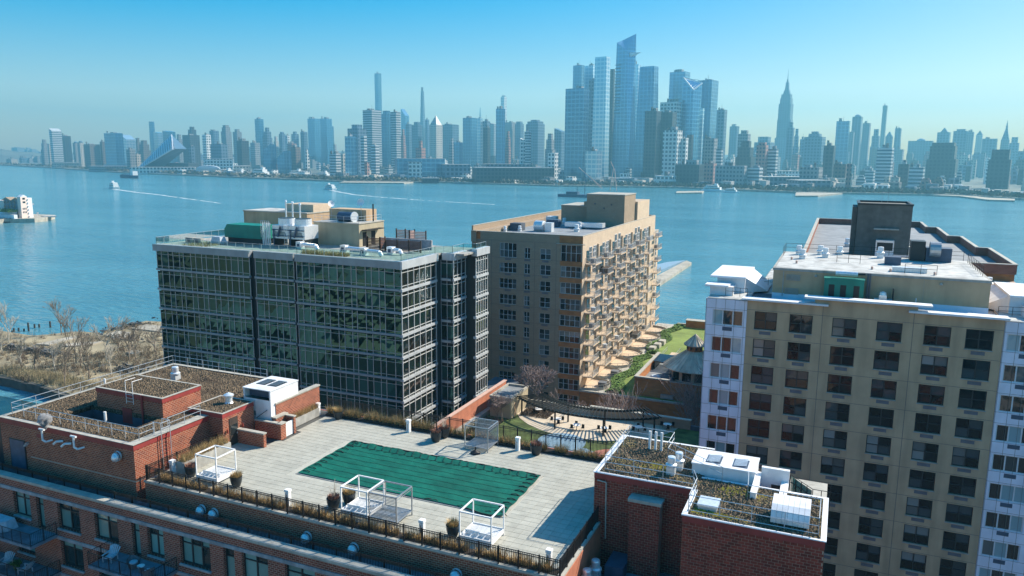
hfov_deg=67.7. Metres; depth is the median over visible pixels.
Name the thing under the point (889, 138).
skyscraper
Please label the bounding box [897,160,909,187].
city block
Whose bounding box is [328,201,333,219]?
satellite dish
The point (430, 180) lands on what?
pier shed
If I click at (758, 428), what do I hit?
window
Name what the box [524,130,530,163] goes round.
skyscraper
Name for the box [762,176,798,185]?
pier shed
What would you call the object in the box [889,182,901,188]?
waterfront shed
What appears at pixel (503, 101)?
skyscraper
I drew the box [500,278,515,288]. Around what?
window
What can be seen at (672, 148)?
skyscraper
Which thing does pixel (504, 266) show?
window
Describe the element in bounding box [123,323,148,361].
bare tree
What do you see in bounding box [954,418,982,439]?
window
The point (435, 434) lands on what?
plant pot
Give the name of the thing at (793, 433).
window
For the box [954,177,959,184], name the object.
office block
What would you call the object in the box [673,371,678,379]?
window
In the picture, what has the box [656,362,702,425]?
street tree
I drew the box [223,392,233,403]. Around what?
roof ventilator
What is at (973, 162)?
brick apartment house
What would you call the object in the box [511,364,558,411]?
bare tree
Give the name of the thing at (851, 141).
skyscraper
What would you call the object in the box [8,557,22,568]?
potted plant
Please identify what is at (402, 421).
dry grass
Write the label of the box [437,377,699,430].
court podium
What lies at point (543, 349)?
window
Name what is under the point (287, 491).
bollard light
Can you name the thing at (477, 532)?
cabana
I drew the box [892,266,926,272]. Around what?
flat unit
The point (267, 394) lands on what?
rooftop unit
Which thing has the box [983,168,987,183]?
office block
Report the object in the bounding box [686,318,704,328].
brick shed
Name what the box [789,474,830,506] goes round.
stair railing
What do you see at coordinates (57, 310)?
bare tree
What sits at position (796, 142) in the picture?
skyscraper
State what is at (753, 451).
window
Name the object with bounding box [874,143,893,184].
city block
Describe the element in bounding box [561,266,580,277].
window
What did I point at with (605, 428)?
cafe table
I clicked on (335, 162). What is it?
city block
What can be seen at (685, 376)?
window
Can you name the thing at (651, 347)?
garden box
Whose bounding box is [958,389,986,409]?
window
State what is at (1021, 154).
city block
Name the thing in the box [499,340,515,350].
window
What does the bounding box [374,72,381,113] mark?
needle tower
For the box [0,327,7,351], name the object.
bare tree
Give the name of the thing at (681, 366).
club house
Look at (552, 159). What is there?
city block
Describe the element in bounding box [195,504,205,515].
exhaust fan
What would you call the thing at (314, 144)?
skyscraper
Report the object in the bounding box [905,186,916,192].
waterfront shed
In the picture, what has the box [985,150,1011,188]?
city block
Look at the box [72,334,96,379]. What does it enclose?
bare tree
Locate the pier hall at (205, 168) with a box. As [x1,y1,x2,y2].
[196,165,219,174]
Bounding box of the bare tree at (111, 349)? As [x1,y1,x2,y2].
[105,344,119,374]
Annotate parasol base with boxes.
[470,447,479,454]
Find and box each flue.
[284,200,286,216]
[298,203,300,217]
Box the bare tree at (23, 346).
[14,337,25,363]
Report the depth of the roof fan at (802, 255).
88.71 m
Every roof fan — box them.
[170,366,180,380]
[574,224,579,231]
[581,567,591,575]
[589,558,601,575]
[666,455,676,475]
[675,451,684,471]
[795,245,801,254]
[798,249,806,258]
[817,245,823,254]
[821,248,829,257]
[836,246,843,254]
[844,238,849,246]
[876,247,884,257]
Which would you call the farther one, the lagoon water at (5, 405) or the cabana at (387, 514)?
the lagoon water at (5, 405)
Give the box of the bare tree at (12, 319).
[0,300,18,342]
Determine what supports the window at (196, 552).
in the brick building at (653, 520)
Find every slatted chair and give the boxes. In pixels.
[0,551,14,564]
[17,561,34,575]
[101,544,120,563]
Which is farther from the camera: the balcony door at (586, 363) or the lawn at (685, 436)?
the balcony door at (586, 363)
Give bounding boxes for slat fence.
[366,234,385,250]
[386,239,421,252]
[396,228,426,239]
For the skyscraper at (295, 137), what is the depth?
3175.75 m
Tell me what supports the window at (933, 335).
in the tan tower at (896, 424)
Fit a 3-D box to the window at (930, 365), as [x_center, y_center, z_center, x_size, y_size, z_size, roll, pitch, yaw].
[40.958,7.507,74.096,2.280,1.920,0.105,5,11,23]
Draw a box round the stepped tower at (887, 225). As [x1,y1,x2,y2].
[803,192,1017,284]
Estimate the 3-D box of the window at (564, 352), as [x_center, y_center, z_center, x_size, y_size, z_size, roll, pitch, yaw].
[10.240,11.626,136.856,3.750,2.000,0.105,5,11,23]
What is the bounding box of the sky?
[0,0,1023,159]
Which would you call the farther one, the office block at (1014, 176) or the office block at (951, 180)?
the office block at (1014, 176)
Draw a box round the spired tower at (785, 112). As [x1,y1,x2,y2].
[774,69,793,169]
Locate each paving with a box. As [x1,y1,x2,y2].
[517,406,677,440]
[538,433,592,451]
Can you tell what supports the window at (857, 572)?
in the tan tower at (896, 424)
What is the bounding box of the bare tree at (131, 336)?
[116,328,138,361]
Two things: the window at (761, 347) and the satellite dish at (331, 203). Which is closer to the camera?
the window at (761, 347)
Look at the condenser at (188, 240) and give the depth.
123.38 m
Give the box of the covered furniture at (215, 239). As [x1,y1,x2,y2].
[210,236,227,244]
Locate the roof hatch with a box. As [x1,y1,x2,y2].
[697,495,720,512]
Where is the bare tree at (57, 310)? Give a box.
[43,296,75,334]
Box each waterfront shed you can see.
[298,171,309,176]
[338,173,348,176]
[369,174,379,180]
[393,174,404,180]
[461,174,470,178]
[543,177,554,183]
[566,177,576,183]
[592,179,603,183]
[632,180,645,185]
[642,178,652,182]
[721,181,733,184]
[747,181,754,185]
[759,180,769,186]
[806,183,814,190]
[836,183,845,187]
[863,183,876,188]
[876,185,889,188]
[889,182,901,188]
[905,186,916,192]
[926,184,938,189]
[929,187,943,193]
[944,184,952,189]
[959,186,971,189]
[981,188,988,195]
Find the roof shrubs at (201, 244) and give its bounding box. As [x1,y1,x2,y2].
[183,241,226,246]
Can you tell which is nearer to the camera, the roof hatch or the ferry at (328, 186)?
the roof hatch
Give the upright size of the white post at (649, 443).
1.350 m
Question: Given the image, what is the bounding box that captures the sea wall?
[0,376,68,398]
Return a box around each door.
[10,439,26,471]
[229,415,237,445]
[363,231,374,245]
[514,402,516,415]
[585,346,588,357]
[585,362,587,373]
[586,298,589,310]
[586,314,589,326]
[586,330,588,341]
[587,266,590,278]
[587,282,589,294]
[771,484,779,489]
[828,284,834,296]
[840,285,845,296]
[853,286,859,297]
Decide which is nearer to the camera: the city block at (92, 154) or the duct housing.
the duct housing
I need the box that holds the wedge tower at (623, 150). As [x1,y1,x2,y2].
[611,34,640,177]
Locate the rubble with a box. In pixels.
[3,317,157,372]
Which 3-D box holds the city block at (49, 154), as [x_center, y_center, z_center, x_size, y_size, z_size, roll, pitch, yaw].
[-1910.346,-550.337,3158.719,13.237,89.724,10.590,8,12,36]
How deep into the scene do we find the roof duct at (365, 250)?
109.33 m
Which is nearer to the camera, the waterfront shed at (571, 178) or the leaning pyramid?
the waterfront shed at (571, 178)
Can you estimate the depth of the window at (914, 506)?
76.60 m
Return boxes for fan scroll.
[533,220,553,231]
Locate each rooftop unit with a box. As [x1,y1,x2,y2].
[242,376,298,427]
[544,215,557,221]
[547,219,604,227]
[691,448,759,484]
[892,255,908,257]
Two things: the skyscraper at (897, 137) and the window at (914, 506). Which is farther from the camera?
the skyscraper at (897, 137)
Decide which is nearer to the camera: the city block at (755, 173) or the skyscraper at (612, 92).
the city block at (755, 173)
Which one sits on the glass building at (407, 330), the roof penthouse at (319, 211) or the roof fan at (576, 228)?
the roof penthouse at (319, 211)
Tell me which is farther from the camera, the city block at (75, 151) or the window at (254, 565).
the city block at (75, 151)
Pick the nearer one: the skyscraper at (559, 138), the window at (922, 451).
the window at (922, 451)
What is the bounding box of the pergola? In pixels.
[517,393,661,436]
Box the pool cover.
[299,440,540,515]
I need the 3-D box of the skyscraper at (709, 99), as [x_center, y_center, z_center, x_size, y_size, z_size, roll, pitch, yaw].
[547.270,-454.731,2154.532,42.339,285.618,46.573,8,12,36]
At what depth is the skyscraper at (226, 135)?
3042.78 m
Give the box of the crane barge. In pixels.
[558,167,601,197]
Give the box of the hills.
[0,149,868,164]
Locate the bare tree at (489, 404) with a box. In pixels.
[487,399,505,417]
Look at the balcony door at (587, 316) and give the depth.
138.40 m
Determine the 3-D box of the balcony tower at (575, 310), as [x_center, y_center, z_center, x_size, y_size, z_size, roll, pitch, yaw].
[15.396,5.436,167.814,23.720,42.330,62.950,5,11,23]
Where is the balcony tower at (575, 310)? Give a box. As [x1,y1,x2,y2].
[471,209,661,404]
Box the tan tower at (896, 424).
[699,243,1023,575]
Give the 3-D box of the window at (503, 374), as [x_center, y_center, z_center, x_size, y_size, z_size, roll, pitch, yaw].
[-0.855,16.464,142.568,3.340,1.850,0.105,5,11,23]
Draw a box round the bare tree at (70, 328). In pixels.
[54,308,89,362]
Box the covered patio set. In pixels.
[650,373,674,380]
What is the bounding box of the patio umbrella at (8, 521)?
[0,514,17,532]
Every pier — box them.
[339,181,413,183]
[676,191,703,193]
[795,192,842,196]
[932,195,1014,201]
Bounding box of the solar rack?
[653,354,674,369]
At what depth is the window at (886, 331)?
75.23 m
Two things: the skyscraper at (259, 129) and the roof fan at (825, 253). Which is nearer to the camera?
the roof fan at (825, 253)
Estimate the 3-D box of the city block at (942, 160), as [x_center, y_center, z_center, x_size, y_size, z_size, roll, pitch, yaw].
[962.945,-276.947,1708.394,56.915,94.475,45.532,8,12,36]
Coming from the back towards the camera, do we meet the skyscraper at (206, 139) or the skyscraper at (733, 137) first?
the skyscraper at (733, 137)
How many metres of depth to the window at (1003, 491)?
73.27 m
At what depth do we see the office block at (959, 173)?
1765.50 m
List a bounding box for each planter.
[176,435,230,473]
[291,401,319,426]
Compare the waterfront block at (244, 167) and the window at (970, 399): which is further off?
the waterfront block at (244, 167)
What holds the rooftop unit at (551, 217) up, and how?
on the balcony tower at (575, 310)
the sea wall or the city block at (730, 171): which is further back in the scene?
the city block at (730, 171)
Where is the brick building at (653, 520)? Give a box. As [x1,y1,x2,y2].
[0,355,828,575]
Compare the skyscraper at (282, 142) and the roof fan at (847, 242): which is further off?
the skyscraper at (282, 142)
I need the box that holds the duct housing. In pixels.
[770,493,811,529]
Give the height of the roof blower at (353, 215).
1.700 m
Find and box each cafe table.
[532,407,545,413]
[550,416,563,425]
[570,421,584,429]
[597,425,611,432]
[631,423,645,432]
[660,421,674,430]
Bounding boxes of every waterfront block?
[205,159,232,170]
[233,165,249,171]
[394,158,444,179]
[408,162,421,180]
[442,164,470,177]
[472,167,553,182]
[482,164,532,166]
[610,178,654,181]
[777,170,799,175]
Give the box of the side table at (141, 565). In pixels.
[137,564,144,572]
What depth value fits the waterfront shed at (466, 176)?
1768.29 m
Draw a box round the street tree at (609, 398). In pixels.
[594,385,646,412]
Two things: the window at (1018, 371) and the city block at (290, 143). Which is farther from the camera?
the city block at (290, 143)
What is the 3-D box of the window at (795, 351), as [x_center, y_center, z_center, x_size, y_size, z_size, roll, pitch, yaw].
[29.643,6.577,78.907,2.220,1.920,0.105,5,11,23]
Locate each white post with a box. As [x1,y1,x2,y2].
[648,431,650,448]
[654,431,656,449]
[660,432,662,450]
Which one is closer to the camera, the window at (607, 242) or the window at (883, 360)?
the window at (883, 360)
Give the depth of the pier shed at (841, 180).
1536.12 m
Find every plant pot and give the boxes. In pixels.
[184,461,195,476]
[227,468,242,487]
[326,479,339,509]
[332,406,343,419]
[342,483,355,504]
[430,427,441,442]
[439,413,449,438]
[444,516,458,537]
[530,439,541,455]
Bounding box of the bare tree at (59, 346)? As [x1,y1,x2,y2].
[47,339,65,369]
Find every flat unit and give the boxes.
[884,255,900,264]
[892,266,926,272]
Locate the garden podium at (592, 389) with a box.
[579,323,699,425]
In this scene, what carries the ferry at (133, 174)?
on the river water at (87, 252)
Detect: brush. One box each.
[0,321,163,392]
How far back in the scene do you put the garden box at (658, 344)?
167.46 m
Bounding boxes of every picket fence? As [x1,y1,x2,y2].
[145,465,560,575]
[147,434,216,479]
[327,397,613,455]
[559,505,598,573]
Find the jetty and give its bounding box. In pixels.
[657,260,691,285]
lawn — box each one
[467,414,698,450]
[606,324,704,402]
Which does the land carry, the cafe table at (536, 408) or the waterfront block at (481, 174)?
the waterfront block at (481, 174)
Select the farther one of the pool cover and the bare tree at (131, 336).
the bare tree at (131, 336)
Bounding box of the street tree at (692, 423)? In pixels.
[678,405,699,429]
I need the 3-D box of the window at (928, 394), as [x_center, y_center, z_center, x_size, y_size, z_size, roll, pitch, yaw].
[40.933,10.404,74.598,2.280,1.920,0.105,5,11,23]
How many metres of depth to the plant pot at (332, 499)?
52.08 m
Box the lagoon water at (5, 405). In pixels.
[0,396,38,414]
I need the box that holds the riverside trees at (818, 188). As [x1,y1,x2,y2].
[0,162,1023,197]
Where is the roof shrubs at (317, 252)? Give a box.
[300,248,349,256]
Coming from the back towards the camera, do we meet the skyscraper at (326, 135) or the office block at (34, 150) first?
the office block at (34, 150)
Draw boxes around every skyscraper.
[49,128,63,161]
[62,133,72,161]
[104,131,125,165]
[123,135,135,165]
[149,122,154,153]
[153,132,162,150]
[162,131,176,162]
[177,134,183,162]
[182,133,200,165]
[188,127,195,134]
[202,133,210,164]
[209,129,218,143]
[221,125,232,159]
[233,129,241,163]
[255,117,263,164]
[263,128,272,148]
[274,136,279,157]
[279,132,285,153]
[286,134,289,150]
[291,132,298,146]
[300,129,307,168]
[307,117,320,161]
[320,116,332,165]
[332,126,333,143]
[345,132,356,174]
[347,125,366,174]
[360,136,366,172]
[363,109,381,169]
[381,111,390,166]
[390,109,400,173]
[401,109,408,137]
[401,129,405,157]
[406,120,411,157]
[412,122,422,157]
[425,118,429,157]
[429,116,442,157]
[442,122,458,163]
[463,116,476,166]
[477,117,482,164]
[482,119,489,163]
[483,126,489,163]
[490,123,495,155]
[496,106,504,163]
[501,95,506,121]
[505,120,515,163]
[505,131,510,163]
[514,121,523,159]
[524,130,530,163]
[526,120,544,166]
[545,134,554,166]
[554,128,564,170]
[564,85,589,180]
[573,63,584,87]
[584,63,594,88]
[588,78,593,150]
[592,56,609,176]
[608,69,614,176]
[633,66,658,177]
[635,61,641,134]
[640,104,660,177]
[659,110,676,174]
[660,99,680,129]
[662,127,682,175]
[669,69,689,123]
[680,78,702,159]
[687,135,693,159]
[697,108,703,164]
[698,75,718,163]
[716,108,726,164]
[728,124,738,158]
[737,130,750,156]
[754,137,773,151]
[785,122,794,167]
[792,129,798,153]
[802,131,825,166]
[835,118,850,163]
[848,131,854,163]
[851,115,862,174]
[858,121,870,174]
[868,129,879,165]
[879,104,887,147]
[885,131,892,147]
[893,126,901,159]
[936,128,950,142]
[952,129,967,154]
[965,129,973,159]
[974,131,982,152]
[1009,137,1019,168]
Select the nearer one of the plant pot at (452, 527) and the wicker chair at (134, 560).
the plant pot at (452, 527)
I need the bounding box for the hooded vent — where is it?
[874,288,893,300]
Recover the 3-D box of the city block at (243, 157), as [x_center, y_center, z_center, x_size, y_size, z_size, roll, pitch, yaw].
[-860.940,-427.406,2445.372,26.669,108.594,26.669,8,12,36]
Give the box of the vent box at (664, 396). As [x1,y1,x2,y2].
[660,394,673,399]
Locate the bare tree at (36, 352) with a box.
[29,346,41,369]
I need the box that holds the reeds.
[0,362,109,390]
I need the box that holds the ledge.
[0,463,448,575]
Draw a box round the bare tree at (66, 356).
[52,337,74,385]
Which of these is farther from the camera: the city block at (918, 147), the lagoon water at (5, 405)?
the city block at (918, 147)
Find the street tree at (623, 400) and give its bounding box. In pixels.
[600,381,647,423]
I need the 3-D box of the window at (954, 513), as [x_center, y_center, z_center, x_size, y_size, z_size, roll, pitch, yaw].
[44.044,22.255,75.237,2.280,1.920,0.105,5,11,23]
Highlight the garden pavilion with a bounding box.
[489,383,528,418]
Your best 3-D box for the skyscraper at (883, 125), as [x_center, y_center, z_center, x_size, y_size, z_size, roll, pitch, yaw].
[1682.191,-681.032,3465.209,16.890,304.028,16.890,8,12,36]
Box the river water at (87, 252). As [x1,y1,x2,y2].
[0,165,1023,403]
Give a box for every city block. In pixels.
[41,140,48,164]
[47,144,51,164]
[73,141,78,161]
[77,141,84,165]
[83,142,101,166]
[100,140,105,165]
[126,147,136,170]
[136,138,140,152]
[136,153,140,166]
[138,140,150,162]
[188,145,195,162]
[210,141,227,158]
[236,137,249,164]
[250,140,260,168]
[263,144,276,172]
[277,151,291,173]
[287,141,296,150]
[291,145,300,169]
[305,150,309,169]
[329,151,340,175]
[341,154,344,172]
[364,162,368,174]
[371,143,379,174]
[416,141,425,157]
[448,138,453,163]
[454,140,462,163]
[519,138,524,163]
[548,150,557,179]
[585,147,601,180]
[655,172,675,185]
[675,160,703,183]
[681,130,687,163]
[702,134,717,164]
[704,159,716,183]
[714,162,748,184]
[716,149,722,164]
[735,141,754,166]
[747,163,762,184]
[755,142,767,175]
[767,146,778,175]
[799,137,803,156]
[799,162,822,179]
[822,140,835,177]
[833,160,846,177]
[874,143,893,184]
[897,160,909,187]
[907,138,933,163]
[908,163,924,187]
[925,143,958,183]
[981,137,997,158]
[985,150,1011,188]
[1017,149,1023,159]
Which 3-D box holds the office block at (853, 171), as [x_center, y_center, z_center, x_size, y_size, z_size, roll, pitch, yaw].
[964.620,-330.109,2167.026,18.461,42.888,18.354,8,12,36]
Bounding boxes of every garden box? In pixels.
[648,345,656,349]
[653,342,661,348]
[658,339,665,344]
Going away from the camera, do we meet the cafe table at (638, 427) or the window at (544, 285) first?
the cafe table at (638, 427)
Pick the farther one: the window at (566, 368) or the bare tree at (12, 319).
the bare tree at (12, 319)
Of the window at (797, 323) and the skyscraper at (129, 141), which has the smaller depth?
the window at (797, 323)
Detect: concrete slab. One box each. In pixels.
[35,336,75,345]
[61,341,102,346]
[105,331,130,339]
[130,324,161,332]
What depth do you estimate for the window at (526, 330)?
139.60 m
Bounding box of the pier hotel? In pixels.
[0,195,56,223]
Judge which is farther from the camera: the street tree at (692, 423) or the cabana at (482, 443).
the street tree at (692, 423)
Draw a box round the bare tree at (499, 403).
[492,393,514,419]
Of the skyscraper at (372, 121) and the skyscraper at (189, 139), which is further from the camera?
the skyscraper at (189, 139)
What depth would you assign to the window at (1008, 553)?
74.22 m
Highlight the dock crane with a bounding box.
[609,162,616,190]
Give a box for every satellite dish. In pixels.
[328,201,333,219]
[357,199,363,220]
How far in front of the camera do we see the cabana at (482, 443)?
64.08 m
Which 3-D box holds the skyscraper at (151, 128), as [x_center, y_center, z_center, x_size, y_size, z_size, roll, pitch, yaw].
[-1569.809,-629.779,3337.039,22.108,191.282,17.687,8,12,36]
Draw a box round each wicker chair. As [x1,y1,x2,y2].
[126,555,139,569]
[142,567,154,575]
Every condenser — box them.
[185,237,195,242]
[193,238,203,242]
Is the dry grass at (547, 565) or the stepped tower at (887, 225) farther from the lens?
the stepped tower at (887, 225)
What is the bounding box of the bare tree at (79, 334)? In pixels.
[71,329,91,366]
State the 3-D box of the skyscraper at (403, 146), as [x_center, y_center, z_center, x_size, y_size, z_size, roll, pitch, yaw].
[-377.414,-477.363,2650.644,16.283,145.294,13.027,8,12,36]
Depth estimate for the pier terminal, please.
2163.96 m
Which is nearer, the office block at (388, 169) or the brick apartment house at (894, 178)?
the brick apartment house at (894, 178)
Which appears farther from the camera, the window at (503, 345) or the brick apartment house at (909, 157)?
the brick apartment house at (909, 157)
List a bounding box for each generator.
[224,223,274,244]
[823,271,871,298]
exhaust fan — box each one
[111,451,121,461]
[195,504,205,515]
[208,508,218,519]
[301,531,311,543]
[347,542,358,555]
[450,568,461,575]
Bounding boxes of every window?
[16,491,31,516]
[38,497,45,526]
[60,503,80,531]
[63,541,83,568]
[97,513,118,541]
[134,523,140,554]
[149,527,164,556]
[182,536,210,568]
[226,548,234,575]
[244,553,267,575]
[287,565,314,575]
[499,325,515,335]
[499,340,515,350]
[499,355,515,366]
[499,371,514,378]
[500,242,516,257]
[500,262,515,272]
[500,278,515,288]
[500,294,515,304]
[500,309,515,319]
[523,358,528,367]
[524,264,529,273]
[524,280,529,289]
[524,296,529,305]
[524,311,528,321]
[524,327,528,336]
[524,343,528,352]
[525,248,529,258]
[539,313,549,323]
[539,329,549,339]
[539,345,548,354]
[539,360,548,370]
[540,249,550,259]
[540,265,550,275]
[540,281,549,291]
[540,297,549,307]
[558,378,577,390]
[558,393,577,404]
[559,331,578,342]
[559,346,578,358]
[559,362,578,374]
[560,282,580,294]
[560,298,579,310]
[560,315,579,326]
[561,245,580,261]
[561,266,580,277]
[589,246,591,257]
[606,241,608,251]
[618,233,620,247]
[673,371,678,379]
[682,373,690,381]
[694,374,701,382]
[706,440,734,453]
[707,414,736,432]
[708,388,737,406]
[709,362,739,379]
[711,336,741,353]
[712,309,742,326]
[746,445,767,463]
[747,419,769,437]
[749,392,771,411]
[750,366,773,384]
[752,338,774,357]
[754,311,776,330]
[779,450,801,469]
[781,423,803,442]
[783,396,806,415]
[785,369,808,388]
[787,342,810,361]
[789,314,812,333]
[819,482,842,502]
[820,456,844,475]
[822,429,847,448]
[822,562,835,575]
[824,537,837,554]
[825,402,849,421]
[827,374,851,394]
[827,511,839,528]
[829,346,854,365]
[831,318,856,337]
[854,569,877,575]
[855,543,880,563]
[858,516,882,536]
[860,489,885,509]
[863,462,888,482]
[865,435,890,455]
[868,407,893,427]
[870,379,896,399]
[873,350,899,370]
[876,321,902,341]
[900,551,926,572]
[903,524,929,545]
[905,497,932,517]
[908,469,935,490]
[911,441,938,462]
[914,413,941,433]
[917,384,944,404]
[920,355,947,375]
[923,325,950,346]
[939,558,966,575]
[942,531,969,552]
[945,503,972,524]
[948,475,976,496]
[951,447,979,468]
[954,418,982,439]
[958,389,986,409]
[961,359,989,380]
[964,329,993,350]
[978,567,1016,575]
[981,539,1019,560]
[984,511,1023,532]
[988,483,1023,503]
[991,454,1023,473]
[995,424,1023,443]
[998,395,1023,413]
[1002,364,1023,383]
[1006,334,1023,352]
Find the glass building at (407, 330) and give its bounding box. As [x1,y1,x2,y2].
[152,229,489,425]
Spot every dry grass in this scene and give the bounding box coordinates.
[161,471,554,570]
[325,404,607,459]
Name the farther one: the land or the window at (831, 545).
the land
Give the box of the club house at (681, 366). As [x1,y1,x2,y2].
[634,334,703,402]
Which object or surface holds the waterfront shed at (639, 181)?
on the land
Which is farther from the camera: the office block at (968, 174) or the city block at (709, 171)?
the office block at (968, 174)
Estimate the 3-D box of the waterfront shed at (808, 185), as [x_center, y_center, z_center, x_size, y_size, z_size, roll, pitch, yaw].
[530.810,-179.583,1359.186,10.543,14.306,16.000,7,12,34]
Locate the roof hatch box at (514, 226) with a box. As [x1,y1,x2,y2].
[510,222,524,230]
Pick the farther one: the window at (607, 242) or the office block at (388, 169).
the office block at (388, 169)
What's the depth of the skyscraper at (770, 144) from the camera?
2702.97 m
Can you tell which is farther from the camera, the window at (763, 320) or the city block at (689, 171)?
the city block at (689, 171)
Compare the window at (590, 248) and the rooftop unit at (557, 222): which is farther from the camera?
the rooftop unit at (557, 222)
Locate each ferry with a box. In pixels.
[109,181,119,188]
[120,171,138,177]
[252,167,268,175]
[290,169,301,173]
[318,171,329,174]
[325,183,336,189]
[701,183,724,191]
[723,187,739,192]
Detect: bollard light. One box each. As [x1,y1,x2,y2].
[168,459,175,474]
[284,488,291,505]
[406,419,410,432]
[418,518,425,535]
[515,436,520,450]
[545,547,552,566]
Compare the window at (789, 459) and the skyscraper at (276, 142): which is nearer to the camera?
the window at (789, 459)
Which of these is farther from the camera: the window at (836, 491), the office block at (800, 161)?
the office block at (800, 161)
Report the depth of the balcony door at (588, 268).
136.99 m
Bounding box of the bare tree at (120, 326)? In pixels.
[88,315,133,360]
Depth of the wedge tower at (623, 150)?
2096.44 m
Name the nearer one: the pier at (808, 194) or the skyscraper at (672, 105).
the pier at (808, 194)
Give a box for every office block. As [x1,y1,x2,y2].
[11,147,24,151]
[19,156,27,162]
[28,149,38,152]
[34,156,40,162]
[310,159,317,167]
[316,162,320,169]
[385,165,392,173]
[490,156,495,163]
[558,170,563,179]
[620,172,629,177]
[626,168,631,177]
[724,156,732,164]
[777,155,780,169]
[782,159,787,169]
[799,155,802,170]
[818,175,829,179]
[851,164,855,179]
[856,175,865,184]
[863,166,871,170]
[864,168,874,182]
[893,144,903,174]
[920,153,924,166]
[948,178,954,188]
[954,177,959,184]
[957,170,961,184]
[959,162,972,179]
[965,158,976,177]
[965,166,971,181]
[973,152,980,176]
[978,153,985,177]
[983,156,988,176]
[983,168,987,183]
[1010,169,1017,183]
[1017,170,1023,184]
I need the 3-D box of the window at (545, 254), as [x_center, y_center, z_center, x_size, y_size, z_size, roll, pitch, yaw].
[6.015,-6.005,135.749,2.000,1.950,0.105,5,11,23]
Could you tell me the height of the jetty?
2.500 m
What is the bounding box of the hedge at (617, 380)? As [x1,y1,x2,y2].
[605,323,684,391]
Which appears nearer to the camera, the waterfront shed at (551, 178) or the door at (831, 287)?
the door at (831, 287)
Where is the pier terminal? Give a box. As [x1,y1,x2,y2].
[129,167,195,173]
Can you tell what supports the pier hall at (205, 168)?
on the land
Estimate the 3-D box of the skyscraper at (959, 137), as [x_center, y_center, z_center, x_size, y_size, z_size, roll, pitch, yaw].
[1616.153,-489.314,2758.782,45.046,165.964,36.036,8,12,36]
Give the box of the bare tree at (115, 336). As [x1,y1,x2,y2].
[106,330,125,352]
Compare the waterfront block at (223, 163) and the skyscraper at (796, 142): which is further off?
the skyscraper at (796, 142)
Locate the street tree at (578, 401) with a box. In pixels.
[533,386,615,411]
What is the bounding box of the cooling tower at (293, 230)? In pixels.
[260,217,318,246]
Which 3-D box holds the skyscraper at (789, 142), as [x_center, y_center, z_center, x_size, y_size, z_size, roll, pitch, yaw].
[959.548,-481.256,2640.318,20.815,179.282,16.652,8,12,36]
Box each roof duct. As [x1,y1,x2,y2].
[296,241,318,249]
[340,245,360,252]
[359,247,382,256]
[387,246,402,254]
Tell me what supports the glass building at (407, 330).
on the ground
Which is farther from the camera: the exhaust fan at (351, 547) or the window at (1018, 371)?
the window at (1018, 371)
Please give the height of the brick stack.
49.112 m
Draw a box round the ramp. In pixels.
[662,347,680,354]
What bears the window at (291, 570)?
in the brick building at (653, 520)
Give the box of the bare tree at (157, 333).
[145,327,162,353]
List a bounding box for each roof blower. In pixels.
[337,211,357,221]
[908,239,952,262]
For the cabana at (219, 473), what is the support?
on the brick building at (653, 520)
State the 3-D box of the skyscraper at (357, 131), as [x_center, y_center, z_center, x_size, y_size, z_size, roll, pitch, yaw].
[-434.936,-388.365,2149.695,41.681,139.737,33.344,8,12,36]
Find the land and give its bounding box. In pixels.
[0,162,1023,197]
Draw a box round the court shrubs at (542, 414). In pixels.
[467,406,553,433]
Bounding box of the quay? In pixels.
[1,165,1023,199]
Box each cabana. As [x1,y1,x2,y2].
[195,445,236,483]
[340,475,384,520]
[368,480,412,527]
[459,498,504,548]
[464,417,498,452]
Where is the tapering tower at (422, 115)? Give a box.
[420,87,424,147]
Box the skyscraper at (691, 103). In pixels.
[680,78,702,159]
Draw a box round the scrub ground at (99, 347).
[0,321,163,394]
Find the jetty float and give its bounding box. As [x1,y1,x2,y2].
[657,260,684,271]
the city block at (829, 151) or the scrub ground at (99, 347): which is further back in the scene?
the city block at (829, 151)
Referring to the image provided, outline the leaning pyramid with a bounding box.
[139,134,198,167]
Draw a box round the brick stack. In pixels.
[845,164,851,187]
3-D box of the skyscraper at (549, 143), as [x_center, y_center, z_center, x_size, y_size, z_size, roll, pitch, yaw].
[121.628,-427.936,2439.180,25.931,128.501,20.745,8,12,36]
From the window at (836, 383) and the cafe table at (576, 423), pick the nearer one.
the window at (836, 383)
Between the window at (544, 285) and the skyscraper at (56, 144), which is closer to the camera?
the window at (544, 285)
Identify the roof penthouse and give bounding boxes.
[243,202,330,224]
[313,207,383,246]
[561,192,649,226]
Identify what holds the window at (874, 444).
in the tan tower at (896, 424)
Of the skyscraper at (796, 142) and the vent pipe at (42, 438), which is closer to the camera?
the vent pipe at (42, 438)
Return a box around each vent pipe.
[38,428,52,442]
[70,435,84,449]
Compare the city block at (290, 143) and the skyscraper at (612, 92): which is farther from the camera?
the city block at (290, 143)
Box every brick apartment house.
[6,157,17,163]
[322,166,328,172]
[380,166,384,174]
[791,153,799,170]
[870,147,876,170]
[884,177,889,182]
[890,175,899,181]
[906,151,913,163]
[910,158,918,166]
[919,178,931,188]
[922,151,929,176]
[932,177,943,186]
[957,152,969,172]
[971,160,976,178]
[1016,157,1023,177]
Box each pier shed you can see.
[51,162,79,167]
[88,166,126,171]
[422,178,438,182]
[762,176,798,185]
[786,179,832,187]
[836,178,852,186]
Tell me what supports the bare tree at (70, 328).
on the scrub ground at (99, 347)

